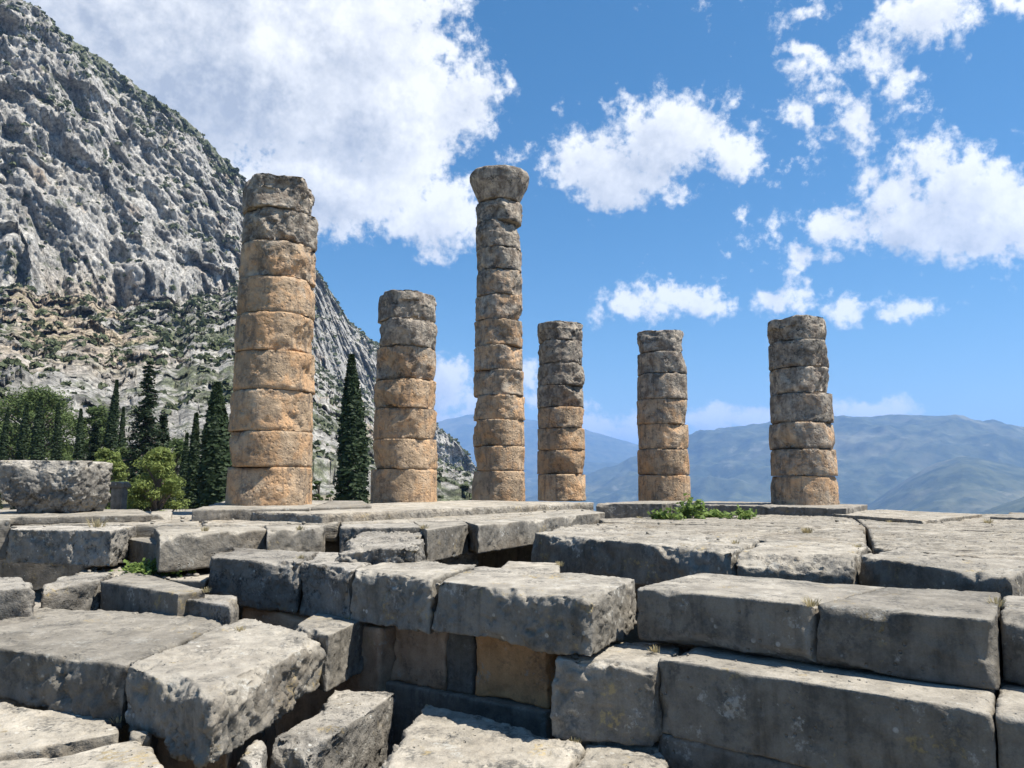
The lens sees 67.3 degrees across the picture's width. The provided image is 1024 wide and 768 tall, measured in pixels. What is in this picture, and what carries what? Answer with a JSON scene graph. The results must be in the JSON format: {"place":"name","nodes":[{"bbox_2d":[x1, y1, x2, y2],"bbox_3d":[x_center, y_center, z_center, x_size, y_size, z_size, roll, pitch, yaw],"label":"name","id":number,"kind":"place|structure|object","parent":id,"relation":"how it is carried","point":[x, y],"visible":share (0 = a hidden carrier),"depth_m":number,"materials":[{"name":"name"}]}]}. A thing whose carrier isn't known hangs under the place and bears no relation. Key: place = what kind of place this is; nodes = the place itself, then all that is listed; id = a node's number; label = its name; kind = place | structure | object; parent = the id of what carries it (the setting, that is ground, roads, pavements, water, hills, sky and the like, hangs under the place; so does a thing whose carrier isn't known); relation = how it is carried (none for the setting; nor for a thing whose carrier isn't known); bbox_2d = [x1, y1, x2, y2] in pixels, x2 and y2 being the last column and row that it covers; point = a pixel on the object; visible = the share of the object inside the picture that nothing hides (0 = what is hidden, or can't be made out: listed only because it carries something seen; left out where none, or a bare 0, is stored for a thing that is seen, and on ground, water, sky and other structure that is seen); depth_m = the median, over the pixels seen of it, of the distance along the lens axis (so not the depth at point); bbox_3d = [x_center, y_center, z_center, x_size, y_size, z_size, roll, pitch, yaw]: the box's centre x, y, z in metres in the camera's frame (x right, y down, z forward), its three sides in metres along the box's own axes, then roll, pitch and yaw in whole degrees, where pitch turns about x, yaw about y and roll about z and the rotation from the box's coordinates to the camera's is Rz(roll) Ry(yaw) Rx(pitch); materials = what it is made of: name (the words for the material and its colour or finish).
{"place":"outdoors","nodes":[
{"label":"outdoors","id":0,"kind":"place"},
{"bbox_2d":[0,740,163,767],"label":"flat slab","id":1,"kind":"structure","parent":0,"point":[132,754],"depth_m":5.62,"materials":[{"name":"stone"}]},
{"bbox_2d":[129,730,151,746],"bbox_3d":[-2.981,2.888,6.165,0.166,0.219,0.334,3,-8,-23],"label":"loose stone","id":2,"kind":"object","parent":1,"relation":"on","point":[144,738],"visible":0.49,"depth_m":6.08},
{"bbox_2d":[0,699,266,755],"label":"propping block","id":3,"kind":"structure","parent":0,"point":[124,734],"depth_m":7.00,"materials":[{"name":"stone"}]},
{"bbox_2d":[0,607,223,728],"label":"worn slab","id":4,"kind":"structure","parent":3,"relation":"on","point":[76,662],"depth_m":7.08,"materials":[{"name":"grey stone"}]},
{"bbox_2d":[108,715,124,722],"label":"grass tuft","id":5,"kind":"object","parent":4,"relation":"on","point":[117,720],"visible":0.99,"depth_m":6.45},
{"bbox_2d":[186,594,238,624],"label":"block","id":6,"kind":"structure","parent":4,"relation":"on","point":[224,609],"depth_m":8.77,"materials":[{"name":"stone"}]},
{"bbox_2d":[0,0,476,500],"bbox_3d":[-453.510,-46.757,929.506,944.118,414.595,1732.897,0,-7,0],"label":"mountain","id":7,"kind":"structure","parent":0,"point":[91,230],"depth_m":465.00,"materials":[{"name":"stone"}]},
{"bbox_2d":[0,0,476,500],"bbox_3d":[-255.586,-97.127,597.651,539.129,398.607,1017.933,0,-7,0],"label":"scrub","id":8,"kind":"object","parent":7,"relation":"on","point":[166,335],"visible":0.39,"depth_m":352.09,"materials":[{"name":"green plant"}]},
{"bbox_2d":[236,740,267,767],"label":"propping block","id":9,"kind":"object","parent":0,"point":[255,755],"depth_m":5.98,"materials":[{"name":"stone"}]},
{"bbox_2d":[10,509,566,540],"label":"stone pavement","id":10,"kind":"structure","parent":0,"point":[145,529],"depth_m":13.31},
{"bbox_2d":[0,509,151,524],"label":"base slab","id":11,"kind":"structure","parent":10,"relation":"on","point":[126,515],"depth_m":13.33,"materials":[{"name":"stone"}]},
{"bbox_2d":[0,460,112,513],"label":"weathered boulder","id":12,"kind":"object","parent":11,"relation":"on","point":[32,486],"visible":0.95,"depth_m":14.06,"materials":[{"name":"stone"}]},
{"bbox_2d":[109,482,130,509],"bbox_3d":[-8.590,2.477,16.825,0.339,0.680,0.344,0,-7,0],"label":"stone pedestal","id":13,"kind":"object","parent":10,"relation":"on","point":[119,492],"visible":0.87,"depth_m":16.71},
{"bbox_2d":[150,511,171,519],"bbox_3d":[-6.860,2.579,15.052,0.393,0.149,1.666,3,-8,-24],"label":"loose slab","id":14,"kind":"object","parent":10,"relation":"on","point":[161,515],"depth_m":14.38,"materials":[{"name":"stone"}]},
{"bbox_2d":[191,500,329,522],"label":"plinth slab","id":15,"kind":"structure","parent":10,"relation":"on","point":[219,511],"depth_m":14.06,"materials":[{"name":"grey stone"}]},
{"bbox_2d":[225,173,318,505],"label":"stone column","id":16,"kind":"structure","parent":15,"relation":"on","point":[270,427],"depth_m":16.50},
{"bbox_2d":[311,501,371,510],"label":"plinth slab","id":17,"kind":"structure","parent":10,"relation":"on","point":[331,505],"depth_m":16.08,"materials":[{"name":"grey stone"}]},
{"bbox_2d":[270,690,395,767],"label":"notch block","id":18,"kind":"structure","parent":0,"point":[347,729],"depth_m":6.79,"materials":[{"name":"stone"}]},
{"bbox_2d":[296,613,369,691],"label":"notch block","id":19,"kind":"structure","parent":18,"relation":"on","point":[340,639],"depth_m":8.15,"materials":[{"name":"grey stone"}]},
{"bbox_2d":[0,494,694,647],"bbox_3d":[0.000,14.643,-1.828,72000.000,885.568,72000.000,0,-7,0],"label":"ground","id":20,"kind":"structure","parent":0,"point":[632,637],"depth_m":16.53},
{"bbox_2d":[0,408,9,508],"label":"cypress tree","id":21,"kind":"object","parent":20,"relation":"on","point":[4,442],"visible":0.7,"depth_m":62.83,"materials":[{"name":"green plant"}]},
{"bbox_2d":[10,404,29,509],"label":"cypress tree","id":22,"kind":"object","parent":20,"relation":"on","point":[22,446],"visible":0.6,"depth_m":60.76,"materials":[{"name":"green plant"}]},
{"bbox_2d":[27,396,46,460],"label":"cypress tree","id":23,"kind":"object","parent":20,"relation":"on","point":[37,448],"visible":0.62,"depth_m":59.77,"materials":[{"name":"green plant"}]},
{"bbox_2d":[33,588,41,608],"bbox_3d":[-6.447,3.976,11.199,5.861,1.557,3.622,0,-7,0],"label":"rubble footing","id":24,"kind":"object","parent":20,"relation":"on","point":[38,597],"depth_m":11.92,"materials":[{"name":"stone"}]},
{"bbox_2d":[0,577,35,619],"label":"block","id":25,"kind":"structure","parent":24,"relation":"on","point":[17,596],"depth_m":8.84,"materials":[{"name":"stone"}]},
{"bbox_2d":[40,572,113,610],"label":"block","id":26,"kind":"structure","parent":24,"relation":"on","point":[79,592],"depth_m":9.81,"materials":[{"name":"stone"}]},
{"bbox_2d":[75,563,209,593],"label":"ledge slab","id":27,"kind":"structure","parent":24,"relation":"on","point":[201,581],"depth_m":11.04,"materials":[{"name":"stone"}]},
{"bbox_2d":[6,525,136,566],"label":"platform block","id":28,"kind":"structure","parent":27,"relation":"on","point":[86,546],"depth_m":11.63,"materials":[{"name":"stone"}]},
{"bbox_2d":[0,518,10,559],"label":"edge block","id":29,"kind":"structure","parent":28,"relation":"on","point":[4,528],"depth_m":12.10,"materials":[{"name":"grey stone"}]},
{"bbox_2d":[84,517,109,526],"bbox_3d":[-6.592,2.188,12.196,0.361,0.158,0.374,2,-8,-19],"label":"grass tuft","id":30,"kind":"object","parent":28,"relation":"on","point":[97,523],"visible":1,"depth_m":12.18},
{"bbox_2d":[127,537,155,565],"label":"platform block","id":31,"kind":"structure","parent":28,"relation":"on","point":[140,549],"depth_m":11.79,"materials":[{"name":"grey stone"}]},
{"bbox_2d":[109,558,196,576],"bbox_3d":[-5.169,2.616,11.094,1.150,0.297,1.199,6,-10,-42],"label":"ivy plant","id":32,"kind":"object","parent":27,"relation":"on","point":[145,568],"visible":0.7,"depth_m":10.91,"materials":[{"name":"green plant"}]},
{"bbox_2d":[100,572,205,615],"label":"block","id":33,"kind":"structure","parent":24,"relation":"on","point":[139,593],"depth_m":9.43,"materials":[{"name":"grey stone"}]},
{"bbox_2d":[0,383,91,460],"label":"pine tree","id":34,"kind":"object","parent":20,"relation":"on","point":[30,396],"visible":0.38,"depth_m":82.96,"materials":[{"name":"green plant"}]},
{"bbox_2d":[50,402,63,460],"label":"cypress tree","id":35,"kind":"object","parent":20,"relation":"on","point":[56,451],"visible":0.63,"depth_m":63.82,"materials":[{"name":"green plant"}]},
{"bbox_2d":[72,408,85,460],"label":"cypress tree","id":36,"kind":"object","parent":20,"relation":"on","point":[79,449],"visible":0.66,"depth_m":61.80,"materials":[{"name":"green plant"}]},
{"bbox_2d":[85,422,101,460],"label":"fir tree","id":37,"kind":"object","parent":20,"relation":"on","point":[94,442],"visible":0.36,"depth_m":69.71,"materials":[{"name":"green plant"}]},
{"bbox_2d":[64,405,128,455],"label":"pine tree","id":38,"kind":"object","parent":20,"relation":"on","point":[99,417],"visible":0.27,"depth_m":87.22,"materials":[{"name":"green plant"}]},
{"bbox_2d":[102,379,119,478],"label":"cypress tree","id":39,"kind":"object","parent":20,"relation":"on","point":[111,435],"visible":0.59,"depth_m":65.91,"materials":[{"name":"green plant"}]},
{"bbox_2d":[92,447,129,508],"bbox_3d":[-20.958,5.917,39.669,2.580,5.312,2.603,0,-7,0],"label":"shrub","id":40,"kind":"object","parent":20,"relation":"on","point":[101,455],"visible":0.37,"depth_m":39.61,"materials":[{"name":"green plant"}]},
{"bbox_2d":[115,407,125,479],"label":"cypress tree","id":41,"kind":"object","parent":20,"relation":"on","point":[122,434],"visible":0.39,"depth_m":68.89,"materials":[{"name":"green plant"}]},
{"bbox_2d":[110,446,135,481],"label":"pine tree","id":42,"kind":"object","parent":20,"relation":"on","point":[125,452],"visible":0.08,"depth_m":65.02,"materials":[{"name":"green plant"}]},
{"bbox_2d":[113,359,175,509],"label":"fir tree","id":43,"kind":"object","parent":20,"relation":"on","point":[147,429],"visible":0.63,"depth_m":61.52,"materials":[{"name":"green plant"}]},
{"bbox_2d":[126,446,189,511],"bbox_3d":[-14.303,4.922,30.628,2.692,4.994,2.734,0,-7,0],"label":"leafy shrub","id":44,"kind":"object","parent":20,"relation":"on","point":[157,466],"visible":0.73,"depth_m":30.45,"materials":[{"name":"green plant"}]},
{"bbox_2d":[153,413,175,508],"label":"fir tree","id":45,"kind":"object","parent":20,"relation":"on","point":[163,420],"visible":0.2,"depth_m":63.88,"materials":[{"name":"green plant"}]},
{"bbox_2d":[168,437,193,501],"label":"pine tree","id":46,"kind":"object","parent":20,"relation":"on","point":[176,444],"visible":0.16,"depth_m":74.10,"materials":[{"name":"green plant"}]},
{"bbox_2d":[176,432,188,508],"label":"cypress tree","id":47,"kind":"object","parent":20,"relation":"on","point":[183,465],"visible":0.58,"depth_m":45.64,"materials":[{"name":"green plant"}]},
{"bbox_2d":[182,412,200,508],"bbox_3d":[-15.994,4.903,38.687,0.946,7.004,0.962,0,-7,0],"label":"cypress tree","id":48,"kind":"object","parent":20,"relation":"on","point":[193,460],"visible":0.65,"depth_m":38.64,"materials":[{"name":"green plant"}]},
{"bbox_2d":[193,381,231,508],"bbox_3d":[-14.058,4.000,36.805,2.046,8.349,2.169,7,-10,-43],"label":"cypress tree","id":49,"kind":"object","parent":20,"relation":"on","point":[214,463],"visible":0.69,"depth_m":36.35,"materials":[{"name":"green plant"}]},
{"bbox_2d":[156,721,275,767],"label":"reddish block","id":50,"kind":"structure","parent":20,"relation":"on","point":[166,760],"depth_m":6.52,"materials":[{"name":"stone"}]},
{"bbox_2d":[125,619,325,767],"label":"worn slab","id":51,"kind":"structure","parent":50,"relation":"on","point":[206,698],"depth_m":6.38,"materials":[{"name":"grey stone"}]},
{"bbox_2d":[312,480,323,500],"bbox_3d":[-10.038,6.740,39.414,1.072,3.629,1.213,0,-7,0],"label":"shrub","id":52,"kind":"object","parent":20,"relation":"on","point":[317,487],"visible":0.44,"depth_m":39.54,"materials":[{"name":"green plant"}]},
{"bbox_2d":[242,607,395,737],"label":"sunken wall","id":53,"kind":"structure","parent":20,"relation":"on","point":[378,653],"depth_m":8.69,"materials":[{"name":"stone"}]},
{"bbox_2d":[207,548,317,613],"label":"rough block","id":54,"kind":"structure","parent":53,"relation":"on","point":[263,579],"depth_m":9.70,"materials":[{"name":"stone"}]},
{"bbox_2d":[299,552,371,618],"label":"rough block","id":55,"kind":"structure","parent":53,"relation":"on","point":[326,585],"depth_m":9.10,"materials":[{"name":"stone"}]},
{"bbox_2d":[0,509,644,619],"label":"foundation","id":56,"kind":"object","parent":20,"relation":"on","point":[38,576],"visible":0.02,"depth_m":20.22,"materials":[{"name":"stone"}]},
{"bbox_2d":[152,523,266,571],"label":"platform block","id":57,"kind":"structure","parent":56,"relation":"on","point":[181,548],"depth_m":11.12,"materials":[{"name":"stone"}]},
{"bbox_2d":[265,525,325,551],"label":"platform block","id":58,"kind":"structure","parent":56,"relation":"on","point":[309,538],"depth_m":12.06,"materials":[{"name":"grey stone"}]},
{"bbox_2d":[339,522,420,552],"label":"platform block","id":59,"kind":"structure","parent":56,"relation":"on","point":[347,532],"depth_m":12.36,"materials":[{"name":"stone"}]},
{"bbox_2d":[470,165,528,500],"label":"stone column","id":60,"kind":"structure","parent":56,"relation":"on","point":[498,388],"depth_m":25.90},
{"bbox_2d":[537,320,585,500],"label":"stone column","id":61,"kind":"structure","parent":56,"relation":"on","point":[561,435],"depth_m":28.84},
{"bbox_2d":[332,354,370,503],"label":"cypress tree","id":62,"kind":"object","parent":20,"relation":"on","point":[353,448],"visible":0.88,"depth_m":43.45,"materials":[{"name":"green plant"}]},
{"bbox_2d":[334,531,426,564],"bbox_3d":[-1.871,2.558,11.612,1.204,0.625,4.566,1,-7,-6],"label":"fallen stone","id":63,"kind":"object","parent":20,"relation":"on","point":[373,547],"visible":0.52,"depth_m":9.70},
{"bbox_2d":[438,549,478,566],"bbox_3d":[-0.944,3.225,13.680,0.736,0.559,1.889,1,-7,-5],"label":"rubble stone","id":64,"kind":"object","parent":20,"relation":"on","point":[470,557],"visible":0.19,"depth_m":13.19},
{"bbox_2d":[414,518,468,561],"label":"platform block","id":65,"kind":"structure","parent":64,"relation":"on","point":[443,540],"depth_m":12.35,"materials":[{"name":"grey stone"}]},
{"bbox_2d":[456,509,604,553],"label":"platform block","id":66,"kind":"structure","parent":65,"relation":"on","point":[483,536],"depth_m":13.97,"materials":[{"name":"grey stone"}]},
{"bbox_2d":[385,680,555,744],"bbox_3d":[-0.280,3.810,8.328,2.182,1.080,1.036,-5,-8,33],"label":"footing course","id":67,"kind":"object","parent":20,"relation":"on","point":[412,700],"visible":0.2,"depth_m":7.94,"materials":[{"name":"stone"}]},
{"bbox_2d":[390,626,448,690],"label":"wall block","id":68,"kind":"structure","parent":67,"relation":"on","point":[421,659],"depth_m":8.37,"materials":[{"name":"stone"}]},
{"bbox_2d":[350,560,475,633],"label":"overhanging block","id":69,"kind":"structure","parent":68,"relation":"on","point":[402,596],"depth_m":8.27,"materials":[{"name":"grey stone"}]},
{"bbox_2d":[446,633,476,693],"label":"wall block","id":70,"kind":"structure","parent":67,"relation":"on","point":[461,653],"depth_m":8.07,"materials":[{"name":"stone"}]},
{"bbox_2d":[475,636,559,708],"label":"wall block","id":71,"kind":"structure","parent":67,"relation":"on","point":[518,673],"depth_m":7.73,"materials":[{"name":"orange stone"}]},
{"bbox_2d":[432,566,636,655],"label":"overhanging block","id":72,"kind":"structure","parent":71,"relation":"on","point":[557,613],"depth_m":7.25,"materials":[{"name":"grey stone"}]},
{"bbox_2d":[501,561,559,572],"bbox_3d":[0.261,2.734,10.387,0.854,0.537,1.562,0,-7,0],"label":"rubble stone","id":73,"kind":"object","parent":20,"relation":"on","point":[544,567],"visible":0.3,"depth_m":10.49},
{"bbox_2d":[560,739,658,753],"bbox_3d":[1.052,3.649,6.893,0.900,1.128,1.129,-4,-8,32],"label":"corner footing","id":74,"kind":"object","parent":20,"relation":"on","point":[654,748],"visible":0.05,"depth_m":6.56,"materials":[{"name":"stone"}]},
{"bbox_2d":[550,641,690,745],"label":"corner block","id":75,"kind":"structure","parent":74,"relation":"on","point":[610,693],"depth_m":6.56,"materials":[{"name":"grey stone"}]},
{"bbox_2d":[649,645,659,652],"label":"grass tuft","id":76,"kind":"object","parent":75,"relation":"on","point":[655,649],"visible":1,"depth_m":6.83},
{"bbox_2d":[576,744,668,767],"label":"tilted slab","id":77,"kind":"structure","parent":20,"relation":"on","point":[599,756],"depth_m":6.18,"materials":[{"name":"stone"}]},
{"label":"foundation block","id":78,"kind":"object","parent":20,"relation":"on","visible":0},
{"bbox_2d":[996,670,1023,767],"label":"step block","id":79,"kind":"structure","parent":78,"relation":"on","point":[1010,716],"depth_m":4.97,"materials":[{"name":"grey stone"}]},
{"bbox_2d":[999,596,1023,684],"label":"step block","id":80,"kind":"structure","parent":79,"relation":"on","point":[1011,618],"depth_m":5.74,"materials":[{"name":"grey stone"}]},
{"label":"flat slab footing","id":81,"kind":"object","parent":20,"relation":"on","visible":0},
{"bbox_2d":[0,702,118,760],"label":"flat slab","id":82,"kind":"structure","parent":81,"relation":"on","point":[26,733],"depth_m":6.15,"materials":[{"name":"stone"}]},
{"bbox_2d":[252,500,593,538],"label":"stone pavement","id":83,"kind":"structure","parent":0,"point":[391,511],"depth_m":15.74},
{"bbox_2d":[370,289,437,503],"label":"stone column","id":84,"kind":"structure","parent":83,"relation":"on","point":[405,446],"depth_m":20.81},
{"bbox_2d":[382,704,585,767],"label":"tilted slab","id":85,"kind":"structure","parent":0,"point":[433,737],"depth_m":6.42,"materials":[{"name":"stone"}]},
{"bbox_2d":[23,0,1023,444],"label":"sky","id":86,"kind":"structure","parent":0,"point":[714,172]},
{"bbox_2d":[436,414,638,471],"bbox_3d":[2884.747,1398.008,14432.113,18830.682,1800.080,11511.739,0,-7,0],"label":"hills","id":87,"kind":"structure","parent":0,"point":[600,448],"depth_m":13810.42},
{"bbox_2d":[525,461,618,496],"bbox_3d":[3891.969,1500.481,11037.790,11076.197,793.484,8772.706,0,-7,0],"label":"hills","id":88,"kind":"structure","parent":0,"point":[531,482],"depth_m":11006.94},
{"bbox_2d":[659,733,805,767],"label":"foundation block","id":89,"kind":"structure","parent":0,"point":[678,752],"depth_m":6.20,"materials":[{"name":"stone"}]},
{"bbox_2d":[659,646,998,767],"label":"step block","id":90,"kind":"structure","parent":89,"relation":"on","point":[807,715],"depth_m":5.70,"materials":[{"name":"grey stone"}]},
{"bbox_2d":[11,509,993,685],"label":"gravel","id":91,"kind":"structure","parent":90,"relation":"on","point":[197,574],"depth_m":11.60,"materials":[{"name":"gravel"}]},
{"bbox_2d":[637,573,884,663],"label":"step block","id":92,"kind":"structure","parent":90,"relation":"on","point":[774,617],"depth_m":6.78,"materials":[{"name":"grey stone"}]},
{"bbox_2d":[802,595,821,606],"bbox_3d":[2.444,1.775,6.286,0.175,0.074,0.166,0,-7,0],"label":"grass tuft","id":93,"kind":"object","parent":92,"relation":"on","point":[812,603],"visible":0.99,"depth_m":6.25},
{"bbox_2d":[816,587,1002,689],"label":"step block","id":94,"kind":"structure","parent":90,"relation":"on","point":[945,636],"depth_m":5.88,"materials":[{"name":"grey stone"}]},
{"bbox_2d":[985,596,1006,606],"bbox_3d":[3.956,1.775,6.290,0.155,0.075,0.184,-2,-7,16],"label":"grass tuft","id":95,"kind":"object","parent":94,"relation":"on","point":[999,602],"visible":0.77,"depth_m":6.26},
{"bbox_2d":[525,414,1023,510],"bbox_3d":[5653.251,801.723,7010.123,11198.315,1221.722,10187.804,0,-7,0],"label":"hills","id":96,"kind":"structure","parent":0,"point":[878,457],"depth_m":6774.17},
{"bbox_2d":[579,514,1023,559],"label":"stone pavement","id":97,"kind":"structure","parent":0,"point":[974,536],"depth_m":13.34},
{"bbox_2d":[596,501,694,518],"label":"plinth block","id":98,"kind":"structure","parent":97,"relation":"on","point":[633,509],"depth_m":22.49,"materials":[{"name":"stone"}]},
{"bbox_2d":[636,330,690,500],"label":"stone column","id":99,"kind":"structure","parent":98,"relation":"on","point":[662,451],"depth_m":26.48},
{"bbox_2d":[531,524,762,584],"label":"platform block","id":100,"kind":"structure","parent":97,"relation":"on","point":[642,557],"depth_m":10.97,"materials":[{"name":"grey stone"}]},
{"bbox_2d":[647,493,758,519],"bbox_3d":[4.237,2.783,17.565,2.636,0.609,1.428,2,-7,-15],"label":"weed plant","id":101,"kind":"object","parent":97,"relation":"on","point":[688,510],"visible":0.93,"depth_m":17.39,"materials":[{"name":"green plant"}]},
{"bbox_2d":[672,501,867,516],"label":"plinth block","id":102,"kind":"structure","parent":97,"relation":"on","point":[765,508],"depth_m":19.60,"materials":[{"name":"stone"}]},
{"bbox_2d":[767,315,839,504],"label":"stone column","id":103,"kind":"structure","parent":102,"relation":"on","point":[804,465],"depth_m":21.06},
{"bbox_2d":[736,539,867,584],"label":"platform block","id":104,"kind":"structure","parent":97,"relation":"on","point":[827,563],"depth_m":9.00,"materials":[{"name":"stone"}]},
{"bbox_2d":[832,509,981,523],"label":"raised slab","id":105,"kind":"structure","parent":97,"relation":"on","point":[917,517],"depth_m":17.37,"materials":[{"name":"stone"}]},
{"bbox_2d":[858,547,1023,609],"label":"platform block","id":106,"kind":"structure","parent":97,"relation":"on","point":[902,567],"depth_m":8.04,"materials":[{"name":"grey stone"}]},
{"bbox_2d":[990,512,1023,519],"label":"raised slab","id":107,"kind":"structure","parent":97,"relation":"on","point":[1014,516],"depth_m":17.43,"materials":[{"name":"stone"}]},
{"bbox_2d":[867,456,1023,513],"bbox_3d":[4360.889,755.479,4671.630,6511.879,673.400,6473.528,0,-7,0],"label":"hills","id":108,"kind":"structure","parent":0,"point":[968,484],"depth_m":4569.91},
{"bbox_2d":[980,497,1023,513],"bbox_3d":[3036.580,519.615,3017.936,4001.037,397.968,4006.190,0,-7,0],"label":"hills","id":109,"kind":"structure","parent":0,"point":[1015,506],"depth_m":3268.93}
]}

